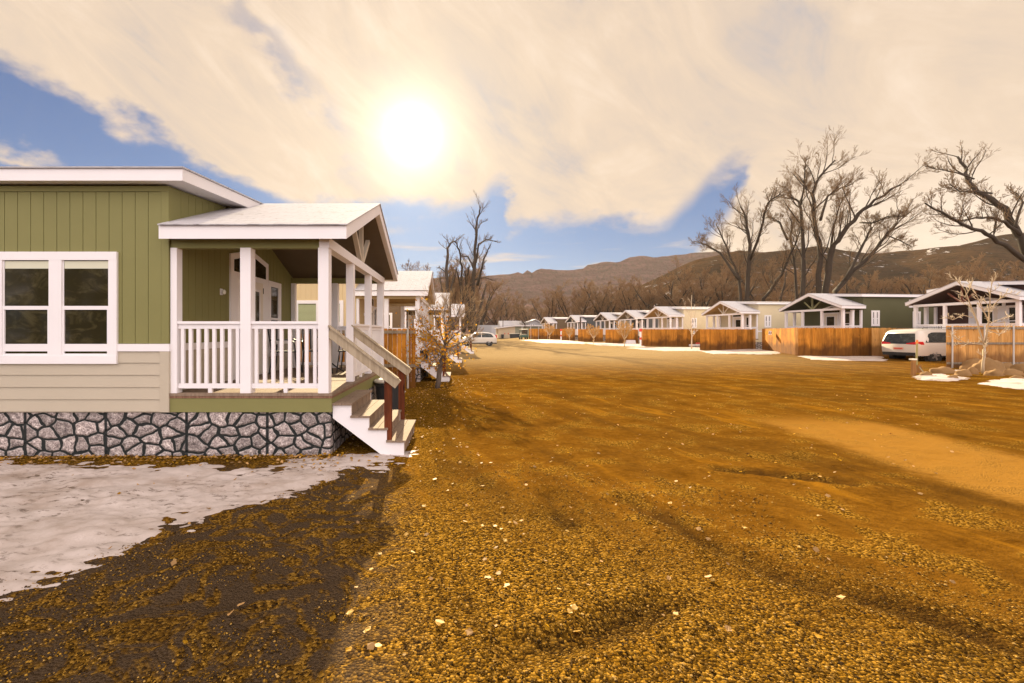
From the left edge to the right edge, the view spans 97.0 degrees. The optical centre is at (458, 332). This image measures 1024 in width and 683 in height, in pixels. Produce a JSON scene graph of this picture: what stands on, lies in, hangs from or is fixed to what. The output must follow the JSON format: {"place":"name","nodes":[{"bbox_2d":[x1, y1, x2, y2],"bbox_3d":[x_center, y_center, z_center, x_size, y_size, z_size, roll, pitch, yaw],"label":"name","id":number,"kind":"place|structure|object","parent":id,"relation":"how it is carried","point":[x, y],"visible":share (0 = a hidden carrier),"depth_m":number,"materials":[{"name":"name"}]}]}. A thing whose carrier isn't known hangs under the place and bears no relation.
{"place":"outdoors","nodes":[
{"label":"outdoors","id":0,"kind":"place"},
{"bbox_2d":[0,334,1023,682],"bbox_3d":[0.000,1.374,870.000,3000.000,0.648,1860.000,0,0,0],"label":"ground","id":1,"kind":"structure","parent":0,"point":[960,518],"depth_m":3.58,"materials":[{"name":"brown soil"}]},
{"bbox_2d":[0,166,415,455],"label":"cabin","id":2,"kind":"object","parent":1,"relation":"on","point":[143,309],"visible":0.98,"depth_m":6.00,"materials":[{"name":"green"}]},
{"bbox_2d":[0,252,117,363],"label":"window","id":3,"kind":"structure","parent":2,"relation":"in","point":[53,299],"depth_m":5.99,"materials":[{"name":"white glass"}]},
{"bbox_2d":[239,278,263,373],"bbox_3d":[-3.812,-0.080,8.317,0.032,1.740,0.935,0,0,0],"label":"door","id":4,"kind":"structure","parent":2,"relation":"in","point":[259,290],"depth_m":8.61,"materials":[{"name":"paint"}]},
{"bbox_2d":[269,281,280,356],"bbox_3d":[-3.841,-0.280,9.400,0.037,1.540,0.640,0,0,0],"label":"window","id":5,"kind":"structure","parent":2,"relation":"in","point":[274,288],"depth_m":9.48,"materials":[{"name":"white glass"}]},
{"bbox_2d":[267,329,301,373],"bbox_3d":[-3.470,0.329,8.996,0.587,0.965,0.567,0,0,-10],"label":"metal chair","id":6,"kind":"object","parent":2,"relation":"on","point":[278,351],"visible":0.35,"depth_m":8.77,"materials":[{"name":"black metal"}]},
{"bbox_2d":[301,329,317,372],"bbox_3d":[-2.987,0.329,9.369,0.567,0.965,0.587,0,0,-20],"label":"metal chair","id":7,"kind":"object","parent":2,"relation":"on","point":[302,342],"visible":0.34,"depth_m":9.14,"materials":[{"name":"black metal"}]},
{"bbox_2d":[317,336,345,373],"bbox_3d":[-2.580,0.446,9.100,0.620,0.732,0.620,0,0,0],"label":"bistro table","id":8,"kind":"object","parent":2,"relation":"on","point":[331,359],"visible":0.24,"depth_m":9.09,"materials":[{"name":"black metal"}]},
{"bbox_2d":[336,346,345,372],"bbox_3d":[-2.200,0.329,9.352,0.587,0.965,0.567,0,0,-5],"label":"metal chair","id":9,"kind":"object","parent":2,"relation":"on","point":[342,350],"visible":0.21,"depth_m":9.10,"materials":[{"name":"black metal"}]},
{"bbox_2d":[0,450,416,601],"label":"snow","id":10,"kind":"structure","parent":1,"relation":"on","point":[50,520],"depth_m":4.44,"materials":[{"name":"white snow"}]},
{"bbox_2d":[301,328,415,387],"bbox_3d":[-3.585,0.785,13.353,4.630,1.830,0.136,0,0,0],"label":"plank fence","id":11,"kind":"object","parent":1,"relation":"on","point":[400,338],"visible":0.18,"depth_m":13.40,"materials":[{"name":"brown wood"}]},
{"bbox_2d":[297,271,450,381],"bbox_3d":[-6.965,-0.356,17.250,13.384,4.012,4.920,0,0,0],"label":"cabin","id":12,"kind":"object","parent":1,"relation":"on","point":[406,288],"visible":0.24,"depth_m":15.04,"materials":[{"name":"beige"}]},
{"bbox_2d":[297,300,342,325],"bbox_3d":[-4.650,-0.328,14.987,1.630,1.485,0.037,0,0,0],"label":"window","id":13,"kind":"structure","parent":12,"relation":"in","point":[307,310],"depth_m":15.00,"materials":[{"name":"white glass"}]},
{"bbox_2d":[374,378,405,409],"bbox_3d":[-1.379,1.272,9.000,0.636,0.755,0.594,0,0,0],"label":"round bin","id":14,"kind":"object","parent":1,"relation":"on","point":[379,383],"visible":0.24,"depth_m":8.81,"materials":[{"name":"black plastic"}]},
{"bbox_2d":[420,350,428,376],"bbox_3d":[-1.367,1.149,16.650,0.540,0.998,0.560,0,0,0],"label":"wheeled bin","id":15,"kind":"object","parent":1,"relation":"on","point":[425,372],"visible":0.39,"depth_m":16.40,"materials":[{"name":"black plastic"}]},
{"bbox_2d":[389,293,461,362],"bbox_3d":[-6.485,-0.356,26.750,13.384,4.012,4.920,0,0,0],"label":"cabin","id":16,"kind":"object","parent":1,"relation":"on","point":[394,320],"visible":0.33,"depth_m":24.54,"materials":[{"name":"white"}]},
{"bbox_2d":[395,283,485,387],"bbox_3d":[-0.746,0.062,13.573,2.714,3.294,3.260,0,0,-37],"label":"young tree","id":17,"kind":"object","parent":1,"relation":"on","point":[447,329],"visible":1,"depth_m":13.44,"materials":[{"name":"brown plant"}]},
{"bbox_2d":[401,255,484,325],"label":"bare tree","id":18,"kind":"object","parent":1,"relation":"on","point":[454,273],"visible":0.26,"depth_m":97.77,"materials":[{"name":"brown plant"}]},
{"bbox_2d":[414,304,473,353],"bbox_3d":[-5.465,-0.356,37.200,13.384,4.012,4.920,0,0,0],"label":"cabin","id":19,"kind":"object","parent":1,"relation":"on","point":[469,350],"visible":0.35,"depth_m":35.01,"materials":[{"name":"beige"}]},
{"bbox_2d":[436,234,464,326],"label":"cottonwood","id":20,"kind":"object","parent":1,"relation":"on","point":[446,271],"visible":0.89,"depth_m":92.01,"materials":[{"name":"brown plant"}]},
{"bbox_2d":[449,236,470,331],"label":"cottonwood","id":21,"kind":"object","parent":1,"relation":"on","point":[461,278],"visible":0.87,"depth_m":90.93,"materials":[{"name":"brown plant"}]},
{"bbox_2d":[441,250,487,337],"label":"bare tree","id":22,"kind":"object","parent":1,"relation":"on","point":[476,293],"visible":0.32,"depth_m":103.10,"materials":[{"name":"brown plant"}]},
{"bbox_2d":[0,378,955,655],"bbox_3d":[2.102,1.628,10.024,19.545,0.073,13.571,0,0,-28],"label":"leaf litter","id":23,"kind":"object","parent":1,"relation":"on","point":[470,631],"visible":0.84,"depth_m":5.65,"materials":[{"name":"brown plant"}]},
{"bbox_2d":[448,270,507,324],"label":"bare tree","id":24,"kind":"object","parent":1,"relation":"on","point":[490,294],"visible":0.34,"depth_m":157.51,"materials":[{"name":"brown plant"}]},
{"bbox_2d":[461,332,496,345],"bbox_3d":[2.427,0.796,55.500,4.530,1.711,1.831,0,0,0],"label":"parked suv","id":25,"kind":"object","parent":1,"relation":"on","point":[488,339],"visible":0.69,"depth_m":54.62,"materials":[{"name":"white paint"}]},
{"bbox_2d":[460,191,500,333],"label":"cottonwood","id":26,"kind":"object","parent":1,"relation":"on","point":[474,258],"visible":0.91,"depth_m":88.82,"materials":[{"name":"brown plant"}]},
{"bbox_2d":[475,325,498,334],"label":"storage container","id":27,"kind":"object","parent":1,"relation":"on","point":[489,328],"visible":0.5,"depth_m":124.97,"materials":[{"name":"white metal"}]},
{"bbox_2d":[469,287,512,324],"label":"bare tree","id":28,"kind":"object","parent":1,"relation":"on","point":[501,304],"visible":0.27,"depth_m":172.66,"materials":[{"name":"brown plant"}]},
{"bbox_2d":[476,297,518,324],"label":"bare tree","id":29,"kind":"object","parent":1,"relation":"on","point":[500,316],"visible":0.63,"depth_m":164.57,"materials":[{"name":"brown plant"}]},
{"bbox_2d":[494,290,529,320],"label":"bare tree","id":30,"kind":"object","parent":1,"relation":"on","point":[514,298],"visible":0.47,"depth_m":194.03,"materials":[{"name":"brown plant"}]},
{"bbox_2d":[498,321,525,327],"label":"snowy roofed hall","id":31,"kind":"structure","parent":1,"relation":"on","point":[505,323],"depth_m":152.18,"materials":[{"name":"white snow"}]},
{"bbox_2d":[495,325,541,337],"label":"long shed","id":32,"kind":"structure","parent":1,"relation":"on","point":[507,330],"depth_m":105.00,"materials":[{"name":"beige paint"}]},
{"bbox_2d":[519,329,527,339],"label":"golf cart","id":33,"kind":"object","parent":1,"relation":"on","point":[524,331],"visible":0.96,"depth_m":81.12,"materials":[{"name":"metal"}]},
{"bbox_2d":[509,295,542,320],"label":"bare tree","id":34,"kind":"object","parent":1,"relation":"on","point":[532,312],"visible":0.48,"depth_m":176.01,"materials":[{"name":"brown plant"}]},
{"bbox_2d":[508,304,545,324],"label":"bare tree","id":35,"kind":"object","parent":1,"relation":"on","point":[523,312],"visible":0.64,"depth_m":149.47,"materials":[{"name":"brown plant"}]},
{"bbox_2d":[524,319,543,328],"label":"grey gabled house","id":36,"kind":"structure","parent":1,"relation":"on","point":[533,322],"depth_m":140.00,"materials":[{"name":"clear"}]},
{"bbox_2d":[529,329,559,338],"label":"plank fence","id":37,"kind":"object","parent":1,"relation":"on","point":[539,334],"visible":0.75,"depth_m":77.00,"materials":[{"name":"brown wood"}]},
{"bbox_2d":[526,294,570,328],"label":"bare tree","id":38,"kind":"object","parent":1,"relation":"on","point":[554,307],"visible":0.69,"depth_m":111.03,"materials":[{"name":"brown plant"}]},
{"bbox_2d":[543,323,554,339],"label":"sapling","id":39,"kind":"object","parent":1,"relation":"on","point":[547,330],"visible":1,"depth_m":69.49,"materials":[{"name":"brown plant"}]},
{"bbox_2d":[540,317,573,328],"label":"cabin","id":40,"kind":"object","parent":1,"relation":"on","point":[558,322],"visible":0.16,"depth_m":79.10,"materials":[{"name":"brown"}]},
{"bbox_2d":[540,279,590,314],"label":"bare tree","id":41,"kind":"object","parent":1,"relation":"on","point":[553,292],"visible":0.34,"depth_m":129.14,"materials":[{"name":"brown plant"}]},
{"bbox_2d":[562,329,574,339],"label":"plank fence","id":42,"kind":"object","parent":1,"relation":"on","point":[565,336],"visible":0.52,"depth_m":66.00,"materials":[{"name":"brown wood"}]},
{"bbox_2d":[552,282,598,316],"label":"bare tree","id":43,"kind":"object","parent":1,"relation":"on","point":[586,300],"visible":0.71,"depth_m":101.75,"materials":[{"name":"brown plant"}]},
{"bbox_2d":[565,315,603,339],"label":"cabin","id":44,"kind":"object","parent":1,"relation":"on","point":[575,319],"visible":0.34,"depth_m":69.69,"materials":[{"name":"wood"}]},
{"bbox_2d":[578,329,602,341],"bbox_3d":[17.307,0.399,59.011,3.274,1.722,0.021,0,0,0],"label":"plank fence","id":45,"kind":"object","parent":1,"relation":"on","point":[583,336],"visible":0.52,"depth_m":59.00,"materials":[{"name":"brown wood"}]},
{"bbox_2d":[585,323,599,343],"bbox_3d":[14.892,0.135,49.657,1.665,2.342,1.501,0,0,30],"label":"sapling","id":46,"kind":"object","parent":1,"relation":"on","point":[594,331],"visible":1,"depth_m":49.56,"materials":[{"name":"brown plant"}]},
{"bbox_2d":[569,280,618,314],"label":"bare tree","id":47,"kind":"object","parent":1,"relation":"on","point":[576,295],"visible":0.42,"depth_m":119.30,"materials":[{"name":"brown plant"}]},
{"bbox_2d":[576,276,645,313],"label":"bare tree","id":48,"kind":"object","parent":1,"relation":"on","point":[607,304],"visible":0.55,"depth_m":106.63,"materials":[{"name":"brown plant"}]},
{"bbox_2d":[593,312,628,340],"bbox_3d":[25.756,-0.806,63.591,11.925,4.012,4.920,0,0,-6],"label":"cabin","id":49,"kind":"object","parent":1,"relation":"on","point":[608,319],"visible":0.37,"depth_m":62.28,"materials":[{"name":"beige"}]},
{"bbox_2d":[605,329,637,342],"bbox_3d":[18.864,0.489,52.010,3.752,1.702,0.021,0,0,0],"label":"plank fence","id":50,"kind":"object","parent":1,"relation":"on","point":[612,336],"visible":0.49,"depth_m":52.00,"materials":[{"name":"brown wood"}]},
{"bbox_2d":[600,275,642,312],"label":"bare tree","id":51,"kind":"object","parent":1,"relation":"on","point":[634,278],"visible":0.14,"depth_m":123.47,"materials":[{"name":"brown plant"}]},
{"bbox_2d":[615,321,633,346],"bbox_3d":[15.603,0.095,42.168,1.611,2.513,1.787,0,0,-12],"label":"sapling","id":52,"kind":"object","parent":1,"relation":"on","point":[623,327],"visible":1,"depth_m":41.95,"materials":[{"name":"brown plant"}]},
{"bbox_2d":[608,279,660,312],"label":"bare tree","id":53,"kind":"object","parent":1,"relation":"on","point":[619,303],"visible":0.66,"depth_m":98.02,"materials":[{"name":"brown plant"}]},
{"bbox_2d":[616,310,657,342],"bbox_3d":[26.473,-0.756,56.091,11.925,4.012,4.920,0,0,-6],"label":"cabin","id":54,"kind":"object","parent":1,"relation":"on","point":[637,319],"visible":0.29,"depth_m":54.38,"materials":[{"name":"wood"}]},
{"bbox_2d":[625,284,675,309],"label":"bare tree","id":55,"kind":"object","parent":1,"relation":"on","point":[642,308],"visible":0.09,"depth_m":109.24,"materials":[{"name":"brown plant"}]},
{"bbox_2d":[628,272,702,309],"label":"bare tree","id":56,"kind":"object","parent":1,"relation":"on","point":[683,291],"visible":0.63,"depth_m":96.68,"materials":[{"name":"brown plant"}]},
{"bbox_2d":[641,329,699,345],"bbox_3d":[20.559,0.510,43.465,5.761,1.720,0.111,0,0,0],"label":"plank fence","id":57,"kind":"object","parent":1,"relation":"on","point":[666,337],"visible":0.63,"depth_m":43.50,"materials":[{"name":"brown wood"}]},
{"bbox_2d":[651,274,706,306],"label":"bare tree","id":58,"kind":"object","parent":1,"relation":"on","point":[676,289],"visible":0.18,"depth_m":104.67,"materials":[{"name":"brown plant"}]},
{"bbox_2d":[643,306,715,328],"bbox_3d":[26.364,-0.706,47.391,11.925,4.012,4.920,0,0,-6],"label":"cabin","id":59,"kind":"object","parent":1,"relation":"on","point":[668,317],"visible":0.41,"depth_m":45.00,"materials":[{"name":"beige"}]},
{"bbox_2d":[651,276,723,306],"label":"bare tree","id":60,"kind":"object","parent":1,"relation":"on","point":[696,292],"visible":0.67,"depth_m":92.69,"materials":[{"name":"brown plant"}]},
{"bbox_2d":[683,297,700,348],"bbox_3d":[18.265,-0.767,35.188,1.488,4.290,1.081,0,0,31],"label":"sapling","id":61,"kind":"object","parent":1,"relation":"on","point":[691,322],"visible":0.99,"depth_m":35.12,"materials":[{"name":"brown plant"}]},
{"bbox_2d":[524,339,887,360],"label":"snow","id":62,"kind":"structure","parent":1,"relation":"on","point":[839,358],"depth_m":32.36,"materials":[{"name":"white snow"}]},
{"bbox_2d":[668,255,760,306],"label":"bare tree","id":63,"kind":"object","parent":1,"relation":"on","point":[725,274],"visible":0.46,"depth_m":98.84,"materials":[{"name":"brown plant"}]},
{"bbox_2d":[700,329,755,349],"bbox_3d":[20.719,0.560,34.574,5.072,1.680,0.111,0,0,-14],"label":"plank fence","id":64,"kind":"object","parent":1,"relation":"on","point":[723,339],"visible":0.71,"depth_m":34.60,"materials":[{"name":"brown wood"}]},
{"bbox_2d":[704,269,766,305],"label":"bare tree","id":65,"kind":"object","parent":1,"relation":"on","point":[717,283],"visible":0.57,"depth_m":91.40,"materials":[{"name":"brown plant"}]},
{"bbox_2d":[701,301,800,348],"bbox_3d":[28.075,-0.656,38.791,11.925,4.012,4.920,0,0,-6],"label":"cabin","id":66,"kind":"object","parent":1,"relation":"on","point":[758,316],"visible":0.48,"depth_m":36.43,"materials":[{"name":"beige"}]},
{"bbox_2d":[734,318,740,328],"bbox_3d":[23.791,-0.380,38.266,0.032,1.740,0.920,0,0,-6],"label":"door","id":67,"kind":"structure","parent":66,"relation":"in","point":[737,321],"depth_m":38.35,"materials":[{"name":"paint"}]},
{"bbox_2d":[764,315,770,327],"bbox_3d":[24.879,-0.900,36.187,0.580,1.000,0.037,0,0,-6],"label":"window","id":68,"kind":"structure","parent":66,"relation":"in","point":[767,318],"depth_m":36.17,"materials":[{"name":"white glass"}]},
{"bbox_2d":[688,177,814,301],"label":"cottonwood","id":69,"kind":"object","parent":1,"relation":"on","point":[751,251],"visible":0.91,"depth_m":69.86,"materials":[{"name":"brown plant"}]},
{"bbox_2d":[762,328,794,354],"bbox_3d":[21.735,0.554,30.696,0.021,1.691,7.023,0,0,20],"label":"plank fence","id":70,"kind":"object","parent":1,"relation":"on","point":[781,340],"visible":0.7,"depth_m":30.01,"materials":[{"name":"brown wood"}]},
{"bbox_2d":[735,257,823,301],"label":"bare tree","id":71,"kind":"object","parent":1,"relation":"on","point":[785,288],"visible":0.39,"depth_m":93.68,"materials":[{"name":"brown plant"}]},
{"bbox_2d":[759,260,824,301],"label":"bare tree","id":72,"kind":"object","parent":1,"relation":"on","point":[788,291],"visible":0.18,"depth_m":104.47,"materials":[{"name":"brown plant"}]},
{"bbox_2d":[795,327,871,355],"bbox_3d":[22.559,0.565,26.965,4.738,1.730,0.111,0,0,0],"label":"plank fence","id":73,"kind":"object","parent":1,"relation":"on","point":[833,341],"visible":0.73,"depth_m":27.00,"materials":[{"name":"brown wood"}]},
{"bbox_2d":[778,293,933,327],"bbox_3d":[29.642,-0.656,31.191,11.925,4.012,4.920,0,0,-6],"label":"cabin","id":74,"kind":"object","parent":1,"relation":"on","point":[820,310],"visible":0.45,"depth_m":28.87,"materials":[{"name":"green"}]},
{"bbox_2d":[824,314,836,327],"bbox_3d":[25.358,-0.380,30.666,0.032,1.740,0.920,0,0,-6],"label":"door","id":75,"kind":"structure","parent":74,"relation":"in","point":[829,319],"depth_m":30.66,"materials":[{"name":"paint"}]},
{"bbox_2d":[845,312,849,327],"bbox_3d":[25.497,-0.580,29.579,0.037,1.540,0.640,0,0,-6],"label":"window","id":76,"kind":"structure","parent":74,"relation":"in","point":[847,314],"depth_m":29.52,"materials":[{"name":"white glass"}]},
{"bbox_2d":[871,310,879,325],"bbox_3d":[26.489,-0.900,28.583,0.580,1.000,0.037,0,0,-6],"label":"window","id":77,"kind":"structure","parent":74,"relation":"in","point":[875,314],"depth_m":28.57,"materials":[{"name":"white glass"}]},
{"bbox_2d":[771,126,942,296],"bbox_3d":[54.312,-14.306,61.200,22.089,25.450,15.804,0,0,0],"label":"cottonwood","id":78,"kind":"object","parent":1,"relation":"on","point":[814,206],"visible":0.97,"depth_m":60.67,"materials":[{"name":"brown plant"}]},
{"bbox_2d":[821,269,896,293],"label":"bare tree","id":79,"kind":"object","parent":1,"relation":"on","point":[872,278],"visible":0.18,"depth_m":89.09,"materials":[{"name":"brown plant"}]},
{"bbox_2d":[829,279,901,293],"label":"bare tree","id":80,"kind":"object","parent":1,"relation":"on","point":[879,290],"visible":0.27,"depth_m":86.41,"materials":[{"name":"brown plant"}]},
{"bbox_2d":[872,328,912,355],"bbox_3d":[28.529,0.574,26.211,8.904,1.712,0.021,0,0,0],"label":"plank fence","id":81,"kind":"object","parent":1,"relation":"on","point":[878,334],"visible":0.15,"depth_m":26.20,"materials":[{"name":"brown wood"}]},
{"bbox_2d":[869,279,928,293],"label":"bare tree","id":82,"kind":"object","parent":1,"relation":"on","point":[899,286],"visible":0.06,"depth_m":87.78,"materials":[{"name":"brown plant"}]},
{"bbox_2d":[909,358,916,375],"bbox_3d":[16.388,1.269,16.226,0.180,0.663,0.120,0,0,0],"label":"wooden bollard","id":83,"kind":"object","parent":1,"relation":"on","point":[913,366],"visible":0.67,"depth_m":16.18,"materials":[{"name":"brown wood"}]},
{"bbox_2d":[882,327,945,360],"bbox_3d":[25.869,0.679,24.243,5.134,1.885,2.011,0,0,-8],"label":"minivan","id":84,"kind":"object","parent":1,"relation":"on","point":[898,343],"visible":0.59,"depth_m":23.25,"materials":[{"name":"white paint"}]},
{"bbox_2d":[892,264,972,293],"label":"bare tree","id":85,"kind":"object","parent":1,"relation":"on","point":[902,282],"visible":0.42,"depth_m":78.91,"materials":[{"name":"brown plant"}]},
{"bbox_2d":[906,264,971,293],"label":"bare tree","id":86,"kind":"object","parent":1,"relation":"on","point":[942,272],"visible":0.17,"depth_m":81.68,"materials":[{"name":"brown plant"}]},
{"bbox_2d":[929,366,955,373],"bbox_3d":[18.529,1.450,17.163,0.954,0.309,0.523,0,0,0],"label":"boulder","id":87,"kind":"object","parent":1,"relation":"on","point":[945,370],"visible":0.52,"depth_m":17.02,"materials":[{"name":"brown stone"}]},
{"bbox_2d":[954,369,971,375],"bbox_3d":[18.156,1.457,16.206,0.628,0.289,0.373,0,0,0],"label":"boulder","id":88,"kind":"object","parent":1,"relation":"on","point":[964,372],"visible":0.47,"depth_m":16.10,"materials":[{"name":"brown stone"}]},
{"bbox_2d":[905,281,1023,357],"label":"cabin","id":89,"kind":"object","parent":1,"relation":"on","point":[944,301],"visible":0.34,"depth_m":23.49,"materials":[{"name":"white"}]},
{"bbox_2d":[975,308,997,325],"bbox_3d":[27.378,-0.380,23.366,0.032,1.740,0.920,0,0,-6],"label":"window","id":90,"kind":"structure","parent":89,"relation":"in","point":[994,314],"depth_m":23.17,"materials":[{"name":"paint"}]},
{"bbox_2d":[1005,305,1022,325],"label":"window","id":91,"kind":"structure","parent":89,"relation":"in","point":[1010,309],"depth_m":22.41,"materials":[{"name":"white glass"}]},
{"bbox_2d":[914,370,1023,388],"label":"snow","id":92,"kind":"structure","parent":1,"relation":"on","point":[1015,383],"depth_m":14.55,"materials":[{"name":"white snow"}]},
{"bbox_2d":[959,358,980,368],"bbox_3d":[21.841,1.366,18.944,1.630,0.564,0.689,0,0,0],"label":"boulder","id":93,"kind":"object","parent":1,"relation":"on","point":[966,364],"visible":0.23,"depth_m":18.87,"materials":[{"name":"brown stone"}]},
{"bbox_2d":[919,140,1023,262],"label":"cottonwood","id":94,"kind":"object","parent":1,"relation":"on","point":[1010,223],"visible":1,"depth_m":47.32,"materials":[{"name":"brown plant"}]},
{"bbox_2d":[922,276,1023,293],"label":"bare tree","id":95,"kind":"object","parent":1,"relation":"on","point":[923,287],"visible":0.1,"depth_m":72.57,"materials":[{"name":"brown plant"}]},
{"bbox_2d":[967,367,978,373],"bbox_3d":[19.165,1.433,16.764,0.390,0.346,0.307,0,0,0],"label":"boulder","id":96,"kind":"object","parent":1,"relation":"on","point":[973,370],"visible":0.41,"depth_m":16.67,"materials":[{"name":"brown stone"}]},
{"bbox_2d":[940,271,1019,373],"bbox_3d":[19.729,-0.395,16.862,3.748,3.911,1.208,0,0,-7],"label":"sapling","id":97,"kind":"object","parent":1,"relation":"on","point":[984,341],"visible":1,"depth_m":16.95,"materials":[{"name":"beige plant"}]},
{"bbox_2d":[946,325,1023,367],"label":"plank fence","id":98,"kind":"object","parent":1,"relation":"on","point":[1007,346],"visible":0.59,"depth_m":19.50,"materials":[{"name":"brown wood"}]},
{"bbox_2d":[971,357,1005,371],"bbox_3d":[20.992,1.327,17.784,1.236,0.682,0.688,0,0,0],"label":"boulder","id":99,"kind":"object","parent":1,"relation":"on","point":[991,364],"visible":0.38,"depth_m":17.64,"materials":[{"name":"brown stone"}]},
{"bbox_2d":[962,252,1023,280],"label":"bare tree","id":100,"kind":"object","parent":1,"relation":"on","point":[983,268],"visible":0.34,"depth_m":78.02,"materials":[{"name":"brown plant"}]},
{"bbox_2d":[983,369,1004,375],"bbox_3d":[19.315,1.453,16.225,0.553,0.305,0.466,0,0,-29],"label":"boulder","id":101,"kind":"object","parent":1,"relation":"on","point":[995,372],"visible":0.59,"depth_m":16.12,"materials":[{"name":"brown stone"}]},
{"bbox_2d":[974,267,1023,280],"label":"bare tree","id":102,"kind":"object","parent":1,"relation":"on","point":[1005,278],"visible":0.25,"depth_m":72.37,"materials":[{"name":"brown plant"}]},
{"bbox_2d":[1002,369,1023,375],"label":"boulder","id":103,"kind":"object","parent":1,"relation":"on","point":[1012,372],"visible":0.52,"depth_m":16.27,"materials":[{"name":"brown stone"}]},
{"bbox_2d":[1010,363,1023,371],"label":"boulder","id":104,"kind":"object","parent":1,"relation":"on","point":[1019,367],"visible":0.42,"depth_m":17.71,"materials":[{"name":"brown stone"}]},
{"bbox_2d":[0,0,1023,277],"label":"sky","id":105,"kind":"structure","parent":0,"point":[591,131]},
{"bbox_2d":[433,251,888,333],"bbox_3d":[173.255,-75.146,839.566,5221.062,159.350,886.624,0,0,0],"label":"distant mesa","id":106,"kind":"structure","parent":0,"point":[527,284],"depth_m":809.42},
{"bbox_2d":[547,233,1023,325],"bbox_3d":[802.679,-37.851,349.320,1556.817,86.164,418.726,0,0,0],"label":"brushy hill","id":107,"kind":"structure","parent":0,"point":[901,264],"depth_m":289.93,"materials":[{"name":"brown plant"}]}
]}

